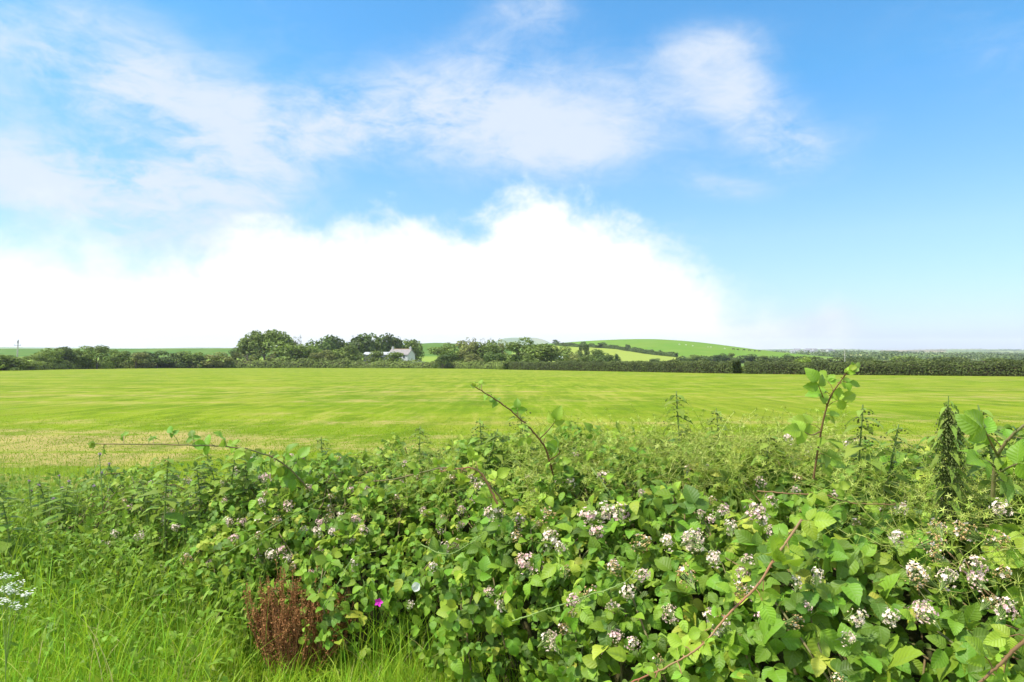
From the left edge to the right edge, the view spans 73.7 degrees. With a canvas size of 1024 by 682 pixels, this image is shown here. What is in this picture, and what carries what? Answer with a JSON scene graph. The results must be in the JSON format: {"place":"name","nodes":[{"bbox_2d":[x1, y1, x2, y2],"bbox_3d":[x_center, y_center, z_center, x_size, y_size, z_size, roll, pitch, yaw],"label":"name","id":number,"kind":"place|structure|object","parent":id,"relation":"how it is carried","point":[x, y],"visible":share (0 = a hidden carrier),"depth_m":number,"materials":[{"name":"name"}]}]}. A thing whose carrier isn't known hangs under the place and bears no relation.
{"place":"outdoors","nodes":[
{"label":"outdoors","id":0,"kind":"place"},
{"bbox_2d":[0,368,1023,568],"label":"field","id":1,"kind":"structure","parent":0,"point":[414,393],"depth_m":27.23,"materials":[{"name":"green plant"}]},
{"bbox_2d":[0,338,1023,681],"bbox_3d":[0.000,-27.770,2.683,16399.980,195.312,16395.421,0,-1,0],"label":"ground","id":2,"kind":"structure","parent":0,"point":[688,348],"depth_m":577.47,"materials":[{"name":"green plant"}]},
{"bbox_2d":[0,354,28,370],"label":"bush","id":3,"kind":"object","parent":2,"relation":"on","point":[4,358],"visible":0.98,"depth_m":160.44,"materials":[{"name":"green plant"}]},
{"bbox_2d":[0,572,34,681],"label":"hogweed","id":4,"kind":"object","parent":2,"relation":"on","point":[16,609],"visible":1,"depth_m":2.96,"materials":[{"name":"white plant"}]},
{"bbox_2d":[9,356,46,368],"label":"bush","id":5,"kind":"object","parent":2,"relation":"on","point":[30,366],"visible":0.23,"depth_m":172.45,"materials":[{"name":"green plant"}]},
{"bbox_2d":[20,480,40,525],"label":"thistle","id":6,"kind":"object","parent":2,"relation":"on","point":[29,490],"visible":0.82,"depth_m":5.19,"materials":[{"name":"green plant"}]},
{"bbox_2d":[29,352,57,363],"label":"bush","id":7,"kind":"object","parent":2,"relation":"on","point":[43,357],"visible":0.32,"depth_m":188.35,"materials":[{"name":"green plant"}]},
{"bbox_2d":[22,482,69,554],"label":"nettle","id":8,"kind":"object","parent":2,"relation":"on","point":[35,513],"visible":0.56,"depth_m":5.21,"materials":[{"name":"green plant"}]},
{"bbox_2d":[33,348,68,367],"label":"bush","id":9,"kind":"object","parent":2,"relation":"on","point":[55,354],"visible":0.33,"depth_m":195.47,"materials":[{"name":"green plant"}]},
{"bbox_2d":[0,360,124,370],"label":"hedge bank","id":10,"kind":"structure","parent":2,"relation":"on","point":[53,366],"depth_m":190.00,"materials":[{"name":"green plant"}]},
{"bbox_2d":[41,484,86,562],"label":"nettle","id":11,"kind":"object","parent":2,"relation":"on","point":[68,504],"visible":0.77,"depth_m":4.94,"materials":[{"name":"green plant"}]},
{"bbox_2d":[55,346,83,364],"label":"bush","id":12,"kind":"object","parent":2,"relation":"on","point":[68,357],"visible":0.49,"depth_m":202.59,"materials":[{"name":"green plant"}]},
{"bbox_2d":[67,345,97,366],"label":"bush","id":13,"kind":"object","parent":2,"relation":"on","point":[87,353],"visible":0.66,"depth_m":207.19,"materials":[{"name":"green plant"}]},
{"bbox_2d":[80,345,112,368],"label":"bush","id":14,"kind":"object","parent":2,"relation":"on","point":[105,362],"visible":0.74,"depth_m":211.50,"materials":[{"name":"green plant"}]},
{"bbox_2d":[89,452,110,540],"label":"thistle","id":15,"kind":"object","parent":2,"relation":"on","point":[101,473],"visible":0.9,"depth_m":4.99,"materials":[{"name":"green plant"}]},
{"bbox_2d":[104,349,133,368],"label":"bush","id":16,"kind":"object","parent":2,"relation":"on","point":[120,357],"visible":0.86,"depth_m":221.29,"materials":[{"name":"green plant"}]},
{"bbox_2d":[99,479,151,547],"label":"nettle","id":17,"kind":"object","parent":2,"relation":"on","point":[132,491],"visible":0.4,"depth_m":4.92,"materials":[{"name":"green plant"}]},
{"bbox_2d":[118,352,156,367],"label":"bush","id":18,"kind":"object","parent":2,"relation":"on","point":[138,359],"visible":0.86,"depth_m":237.44,"materials":[{"name":"green plant"}]},
{"bbox_2d":[14,455,272,607],"bbox_3d":[-2.820,1.289,5.587,3.028,0.804,2.175,0,-1,26],"label":"bramble bush","id":19,"kind":"object","parent":2,"relation":"on","point":[142,475],"visible":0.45,"depth_m":4.97,"materials":[{"name":"green plant"}]},
{"bbox_2d":[139,350,175,367],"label":"bush","id":20,"kind":"object","parent":2,"relation":"on","point":[152,357],"visible":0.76,"depth_m":245.03,"materials":[{"name":"green plant"}]},
{"bbox_2d":[122,360,226,367],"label":"hedge bank","id":21,"kind":"structure","parent":2,"relation":"on","point":[223,365],"depth_m":252.54,"materials":[{"name":"green plant"}]},
{"bbox_2d":[158,351,191,367],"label":"bush","id":22,"kind":"object","parent":2,"relation":"on","point":[177,359],"visible":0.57,"depth_m":248.48,"materials":[{"name":"green plant"}]},
{"bbox_2d":[176,351,207,367],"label":"bush","id":23,"kind":"object","parent":2,"relation":"on","point":[197,358],"visible":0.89,"depth_m":248.69,"materials":[{"name":"green plant"}]},
{"bbox_2d":[170,468,216,575],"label":"nettle","id":24,"kind":"object","parent":2,"relation":"on","point":[202,496],"visible":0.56,"depth_m":4.57,"materials":[{"name":"green plant"}]},
{"bbox_2d":[184,452,239,562],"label":"nettle","id":25,"kind":"object","parent":2,"relation":"on","point":[209,462],"visible":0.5,"depth_m":4.61,"materials":[{"name":"green plant"}]},
{"bbox_2d":[191,352,233,367],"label":"bush","id":26,"kind":"object","parent":2,"relation":"on","point":[214,361],"visible":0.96,"depth_m":250.70,"materials":[{"name":"green plant"}]},
{"bbox_2d":[205,451,249,553],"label":"nettle","id":27,"kind":"object","parent":2,"relation":"on","point":[223,489],"visible":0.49,"depth_m":4.42,"materials":[{"name":"green plant"}]},
{"bbox_2d":[231,351,260,361],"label":"willow scrub","id":28,"kind":"object","parent":2,"relation":"on","point":[243,356],"visible":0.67,"depth_m":261.70,"materials":[{"name":"green plant"}]},
{"bbox_2d":[231,462,270,530],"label":"nettle","id":29,"kind":"object","parent":2,"relation":"on","point":[246,482],"visible":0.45,"depth_m":4.42,"materials":[{"name":"green plant"}]},
{"bbox_2d":[236,329,294,361],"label":"broadleaf tree","id":30,"kind":"object","parent":2,"relation":"on","point":[251,343],"visible":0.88,"depth_m":266.22,"materials":[{"name":"green plant"}]},
{"bbox_2d":[257,350,281,361],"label":"willow scrub","id":31,"kind":"object","parent":2,"relation":"on","point":[271,355],"visible":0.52,"depth_m":261.49,"materials":[{"name":"green plant"}]},
{"bbox_2d":[225,357,349,367],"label":"hedge bank","id":32,"kind":"structure","parent":2,"relation":"on","point":[313,363],"depth_m":255.12,"materials":[{"name":"green plant"}]},
{"bbox_2d":[168,432,409,653],"bbox_3d":[-1.479,1.181,4.845,1.727,0.999,2.966,0,-1,0],"label":"bramble bush","id":33,"kind":"object","parent":2,"relation":"on","point":[299,524],"visible":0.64,"depth_m":4.01,"materials":[{"name":"green plant"}]},
{"bbox_2d":[88,426,310,491],"bbox_3d":[-1.688,0.659,3.709,1.136,0.393,0.302,0,-1,-15],"label":"bramble shoot","id":34,"kind":"object","parent":33,"relation":"attached to","point":[280,467],"visible":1,"depth_m":3.75,"materials":[{"name":"plant"}]},
{"bbox_2d":[269,341,311,361],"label":"bushy tree","id":35,"kind":"object","parent":2,"relation":"on","point":[297,352],"visible":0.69,"depth_m":262.40,"materials":[{"name":"green plant"}]},
{"bbox_2d":[0,497,608,681],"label":"verge grass","id":36,"kind":"structure","parent":2,"relation":"on","point":[375,668],"depth_m":3.44,"materials":[{"name":"green plant"}]},
{"bbox_2d":[0,483,35,587],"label":"nettle","id":37,"kind":"object","parent":36,"relation":"on","point":[3,527],"visible":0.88,"depth_m":4.56,"materials":[{"name":"green plant"}]},
{"bbox_2d":[131,486,168,577],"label":"nettle","id":38,"kind":"object","parent":36,"relation":"on","point":[136,506],"visible":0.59,"depth_m":4.70,"materials":[{"name":"green plant"}]},
{"bbox_2d":[136,457,194,583],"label":"nettle","id":39,"kind":"object","parent":36,"relation":"on","point":[175,516],"visible":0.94,"depth_m":4.42,"materials":[{"name":"green plant"}]},
{"bbox_2d":[242,559,361,674],"bbox_3d":[-1.083,1.397,3.461,0.601,0.510,0.284,0,-1,0],"label":"dock plant","id":40,"kind":"object","parent":36,"relation":"on","point":[283,621],"visible":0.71,"depth_m":3.44,"materials":[{"name":"brown plant"}]},
{"bbox_2d":[300,344,321,361],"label":"bushy tree","id":41,"kind":"object","parent":2,"relation":"on","point":[314,349],"visible":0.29,"depth_m":268.08,"materials":[{"name":"green plant"}]},
{"bbox_2d":[309,349,335,361],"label":"bushy tree","id":42,"kind":"object","parent":2,"relation":"on","point":[319,355],"visible":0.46,"depth_m":257.73,"materials":[{"name":"green plant"}]},
{"bbox_2d":[305,334,344,358],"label":"broadleaf tree","id":43,"kind":"object","parent":2,"relation":"on","point":[330,343],"visible":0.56,"depth_m":298.01,"materials":[{"name":"green plant"}]},
{"bbox_2d":[307,437,343,503],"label":"nettle","id":44,"kind":"object","parent":2,"relation":"on","point":[321,454],"visible":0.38,"depth_m":4.49,"materials":[{"name":"green plant"}]},
{"bbox_2d":[330,348,351,361],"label":"bushy tree","id":45,"kind":"object","parent":2,"relation":"on","point":[336,353],"visible":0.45,"depth_m":261.37,"materials":[{"name":"green plant"}]},
{"bbox_2d":[339,344,364,361],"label":"bushy tree","id":46,"kind":"object","parent":2,"relation":"on","point":[352,355],"visible":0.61,"depth_m":263.11,"materials":[{"name":"green plant"}]},
{"bbox_2d":[337,332,379,359],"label":"broadleaf tree","id":47,"kind":"object","parent":2,"relation":"on","point":[366,343],"visible":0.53,"depth_m":301.37,"materials":[{"name":"green plant"}]},
{"bbox_2d":[363,350,383,362],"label":"bushy tree","id":48,"kind":"object","parent":2,"relation":"on","point":[374,356],"visible":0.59,"depth_m":259.93,"materials":[{"name":"green plant"}]},
{"bbox_2d":[374,333,404,351],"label":"broadleaf tree","id":49,"kind":"object","parent":2,"relation":"on","point":[387,342],"visible":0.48,"depth_m":308.93,"materials":[{"name":"green plant"}]},
{"bbox_2d":[380,351,403,361],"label":"bushy tree","id":50,"kind":"object","parent":2,"relation":"on","point":[394,355],"visible":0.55,"depth_m":256.53,"materials":[{"name":"green plant"}]},
{"bbox_2d":[348,359,436,367],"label":"hedge bank","id":51,"kind":"structure","parent":2,"relation":"on","point":[386,364],"depth_m":247.88,"materials":[{"name":"green plant"}]},
{"bbox_2d":[389,346,415,361],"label":"farmhouse","id":52,"kind":"object","parent":2,"relation":"on","point":[409,354],"visible":0.31,"depth_m":280.06,"materials":[{"name":"paint"}]},
{"bbox_2d":[402,339,424,360],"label":"broadleaf tree","id":53,"kind":"object","parent":2,"relation":"on","point":[414,344],"visible":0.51,"depth_m":332.06,"materials":[{"name":"green plant"}]},
{"bbox_2d":[401,426,436,503],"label":"nettle","id":54,"kind":"object","parent":2,"relation":"on","point":[423,449],"visible":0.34,"depth_m":4.43,"materials":[{"name":"green plant"}]},
{"bbox_2d":[304,431,567,681],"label":"bramble bush","id":55,"kind":"object","parent":2,"relation":"on","point":[475,608],"visible":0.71,"depth_m":3.37,"materials":[{"name":"green plant"}]},
{"bbox_2d":[354,461,505,508],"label":"bramble shoot","id":56,"kind":"object","parent":55,"relation":"attached to","point":[411,465],"visible":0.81,"depth_m":3.20,"materials":[{"name":"plant"}]},
{"bbox_2d":[421,533,483,559],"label":"climbing stem","id":57,"kind":"object","parent":55,"relation":"attached to","point":[452,557],"visible":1,"depth_m":2.84,"materials":[{"name":"green plant"}]},
{"bbox_2d":[433,446,509,506],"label":"bramble shoot","id":58,"kind":"object","parent":55,"relation":"attached to","point":[500,473],"visible":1,"depth_m":2.99,"materials":[{"name":"green plant"}]},
{"bbox_2d":[433,354,453,368],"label":"bushy tree","id":59,"kind":"object","parent":2,"relation":"on","point":[443,358],"visible":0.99,"depth_m":227.72,"materials":[{"name":"green plant"}]},
{"bbox_2d":[427,342,463,363],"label":"bushy tree","id":60,"kind":"object","parent":2,"relation":"on","point":[447,350],"visible":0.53,"depth_m":237.80,"materials":[{"name":"green plant"}]},
{"bbox_2d":[455,340,481,360],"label":"bushy tree","id":61,"kind":"object","parent":2,"relation":"on","point":[466,351],"visible":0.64,"depth_m":243.55,"materials":[{"name":"green plant"}]},
{"bbox_2d":[464,353,483,361],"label":"bushy tree","id":62,"kind":"object","parent":2,"relation":"on","point":[471,357],"visible":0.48,"depth_m":226.45,"materials":[{"name":"green plant"}]},
{"bbox_2d":[435,360,513,369],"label":"hedge bank","id":63,"kind":"structure","parent":2,"relation":"on","point":[495,364],"depth_m":213.92,"materials":[{"name":"green plant"}]},
{"bbox_2d":[462,418,498,490],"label":"nettle","id":64,"kind":"object","parent":2,"relation":"on","point":[480,437],"visible":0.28,"depth_m":4.26,"materials":[{"name":"green plant"}]},
{"bbox_2d":[456,429,508,501],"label":"nettle","id":65,"kind":"object","parent":2,"relation":"on","point":[488,450],"visible":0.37,"depth_m":4.11,"materials":[{"name":"green plant"}]},
{"bbox_2d":[474,340,501,361],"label":"bushy tree","id":66,"kind":"object","parent":2,"relation":"on","point":[492,347],"visible":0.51,"depth_m":243.77,"materials":[{"name":"green plant"}]},
{"bbox_2d":[482,351,507,361],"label":"bushy tree","id":67,"kind":"object","parent":2,"relation":"on","point":[497,356],"visible":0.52,"depth_m":224.14,"materials":[{"name":"green plant"}]},
{"bbox_2d":[0,433,1022,681],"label":"undergrowth","id":68,"kind":"object","parent":2,"relation":"on","point":[90,543],"visible":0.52,"depth_m":4.11,"materials":[{"name":"green plant"}]},
{"bbox_2d":[219,484,351,556],"bbox_3d":[-1.220,0.970,3.691,0.718,0.396,0.030,0,-1,0],"label":"climbing stem","id":69,"kind":"object","parent":68,"relation":"on","point":[260,534],"visible":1,"depth_m":3.68,"materials":[{"name":"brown plant"}]},
{"bbox_2d":[503,337,535,361],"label":"bushy tree","id":70,"kind":"object","parent":2,"relation":"on","point":[516,346],"visible":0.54,"depth_m":237.28,"materials":[{"name":"green plant"}]},
{"bbox_2d":[508,406,538,482],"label":"nettle","id":71,"kind":"object","parent":2,"relation":"on","point":[526,428],"visible":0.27,"depth_m":4.03,"materials":[{"name":"green plant"}]},
{"bbox_2d":[522,354,539,361],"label":"bushy tree","id":72,"kind":"object","parent":2,"relation":"on","point":[528,357],"visible":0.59,"depth_m":220.44,"materials":[{"name":"green plant"}]},
{"bbox_2d":[520,343,569,363],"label":"bushy tree","id":73,"kind":"object","parent":2,"relation":"on","point":[546,352],"visible":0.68,"depth_m":227.82,"materials":[{"name":"green plant"}]},
{"bbox_2d":[73,347,1023,360],"bbox_3d":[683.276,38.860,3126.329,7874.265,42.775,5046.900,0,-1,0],"label":"distant hedgerows","id":74,"kind":"object","parent":2,"relation":"on","point":[882,355],"visible":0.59,"depth_m":1049.86,"materials":[{"name":"green plant"}]},
{"bbox_2d":[561,353,581,360],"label":"bushy tree","id":75,"kind":"object","parent":2,"relation":"on","point":[574,357],"visible":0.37,"depth_m":252.06,"materials":[{"name":"green plant"}]},
{"bbox_2d":[575,344,589,360],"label":"bushy tree","id":76,"kind":"object","parent":2,"relation":"on","point":[586,351],"visible":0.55,"depth_m":339.64,"materials":[{"name":"green plant"}]},
{"bbox_2d":[554,342,626,350],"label":"field hedge","id":77,"kind":"object","parent":2,"relation":"on","point":[571,344],"visible":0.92,"depth_m":636.75,"materials":[{"name":"green plant"}]},
{"bbox_2d":[594,354,615,363],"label":"bushy tree","id":78,"kind":"object","parent":2,"relation":"on","point":[603,357],"visible":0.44,"depth_m":272.13,"materials":[{"name":"green plant"}]},
{"bbox_2d":[509,358,741,373],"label":"clipped hedge","id":79,"kind":"object","parent":2,"relation":"on","point":[712,366],"visible":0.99,"depth_m":134.28,"materials":[{"name":"green plant"}]},
{"bbox_2d":[490,421,794,681],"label":"bramble bush","id":80,"kind":"object","parent":2,"relation":"on","point":[597,633],"visible":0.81,"depth_m":2.65,"materials":[{"name":"green plant"}]},
{"bbox_2d":[221,440,735,681],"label":"bindweed","id":81,"kind":"object","parent":80,"relation":"attached to","point":[617,653],"visible":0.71,"depth_m":3.16,"materials":[{"name":"green plant"}]},
{"bbox_2d":[470,380,571,474],"bbox_3d":[0.046,0.413,3.194,0.475,0.468,0.220,0,-1,0],"label":"bramble shoot","id":82,"kind":"object","parent":80,"relation":"attached to","point":[550,447],"visible":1,"depth_m":3.17,"materials":[{"name":"green plant"}]},
{"bbox_2d":[512,552,641,621],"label":"climbing stem","id":83,"kind":"object","parent":80,"relation":"attached to","point":[586,599],"visible":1,"depth_m":2.26,"materials":[{"name":"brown plant"}]},
{"bbox_2d":[627,346,677,356],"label":"field hedge","id":84,"kind":"object","parent":2,"relation":"on","point":[653,352],"visible":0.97,"depth_m":549.83,"materials":[{"name":"green plant"}]},
{"bbox_2d":[663,391,698,504],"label":"nettle","id":85,"kind":"object","parent":2,"relation":"on","point":[681,412],"visible":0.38,"depth_m":3.85,"materials":[{"name":"green plant"}]},
{"bbox_2d":[705,408,740,493],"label":"nettle","id":86,"kind":"object","parent":2,"relation":"on","point":[717,414],"visible":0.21,"depth_m":3.86,"materials":[{"name":"green plant"}]},
{"bbox_2d":[676,355,798,363],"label":"field hedge","id":87,"kind":"object","parent":2,"relation":"on","point":[711,358],"visible":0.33,"depth_m":428.17,"materials":[{"name":"green plant"}]},
{"bbox_2d":[737,433,788,515],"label":"nettle","id":88,"kind":"object","parent":2,"relation":"on","point":[765,445],"visible":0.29,"depth_m":3.32,"materials":[{"name":"green plant"}]},
{"bbox_2d":[624,424,1023,681],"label":"bramble bush","id":89,"kind":"object","parent":2,"relation":"on","point":[839,618],"visible":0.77,"depth_m":2.26,"materials":[{"name":"green plant"}]},
{"bbox_2d":[326,400,1023,619],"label":"goosegrass","id":90,"kind":"object","parent":89,"relation":"on","point":[786,444],"visible":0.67,"depth_m":3.20,"materials":[{"name":"green plant"}]},
{"bbox_2d":[622,508,836,681],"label":"bramble cane","id":91,"kind":"object","parent":89,"relation":"attached to","point":[764,601],"visible":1,"depth_m":1.87,"materials":[{"name":"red plant"}]},
{"bbox_2d":[783,362,860,478],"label":"bramble shoot","id":92,"kind":"object","parent":89,"relation":"attached to","point":[800,428],"visible":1,"depth_m":2.52,"materials":[{"name":"green plant"}]},
{"bbox_2d":[757,481,913,521],"bbox_3d":[1.185,0.594,2.551,0.553,0.152,0.131,-1,-1,39],"label":"bramble cane","id":93,"kind":"object","parent":89,"relation":"on","point":[810,499],"visible":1,"depth_m":2.53,"materials":[{"name":"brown plant"}]},
{"bbox_2d":[954,409,1023,504],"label":"bramble shoot","id":94,"kind":"object","parent":89,"relation":"attached to","point":[975,425],"visible":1,"depth_m":1.92,"materials":[{"name":"plant"}]},
{"bbox_2d":[964,624,1023,681],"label":"bramble cane","id":95,"kind":"object","parent":89,"relation":"attached to","point":[996,638],"visible":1,"depth_m":1.43,"materials":[{"name":"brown plant"}]},
{"bbox_2d":[839,404,900,566],"bbox_3d":[1.536,0.960,3.039,0.362,1.370,0.394,0,-1,0],"label":"nettle","id":96,"kind":"object","parent":2,"relation":"on","point":[851,450],"visible":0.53,"depth_m":2.95,"materials":[{"name":"green plant"}]},
{"bbox_2d":[744,358,1023,375],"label":"clipped hedge","id":97,"kind":"object","parent":2,"relation":"on","point":[925,367],"visible":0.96,"depth_m":93.61,"materials":[{"name":"green plant"}]},
{"bbox_2d":[858,424,912,549],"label":"nettle","id":98,"kind":"object","parent":2,"relation":"on","point":[900,456],"visible":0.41,"depth_m":3.03,"materials":[{"name":"green plant"}]},
{"bbox_2d":[757,356,1023,364],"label":"field hedge","id":99,"kind":"object","parent":2,"relation":"on","point":[954,359],"visible":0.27,"depth_m":249.43,"materials":[{"name":"green plant"}]},
{"bbox_2d":[895,436,963,562],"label":"nettle","id":100,"kind":"object","parent":2,"relation":"on","point":[929,443],"visible":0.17,"depth_m":3.05,"materials":[{"name":"green plant"}]},
{"bbox_2d":[924,396,972,603],"bbox_3d":[1.622,0.921,2.576,0.213,1.434,0.211,1,-1,-43],"label":"seeding nettle","id":101,"kind":"object","parent":2,"relation":"on","point":[947,430],"visible":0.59,"depth_m":2.53,"materials":[{"name":"green plant"}]},
{"bbox_2d":[936,409,971,587],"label":"seeding nettle","id":102,"kind":"object","parent":2,"relation":"on","point":[960,437],"visible":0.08,"depth_m":2.63,"materials":[{"name":"green plant"}]},
{"bbox_2d":[960,451,998,564],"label":"nettle","id":103,"kind":"object","parent":2,"relation":"on","point":[977,476],"visible":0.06,"depth_m":2.92,"materials":[{"name":"green plant"}]},
{"bbox_2d":[963,405,1023,595],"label":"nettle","id":104,"kind":"object","parent":2,"relation":"on","point":[977,448],"visible":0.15,"depth_m":2.63,"materials":[{"name":"green plant"}]},
{"bbox_2d":[0,0,1023,349],"label":"sky","id":105,"kind":"structure","parent":0,"point":[751,174],"materials":[{"name":"blue"}]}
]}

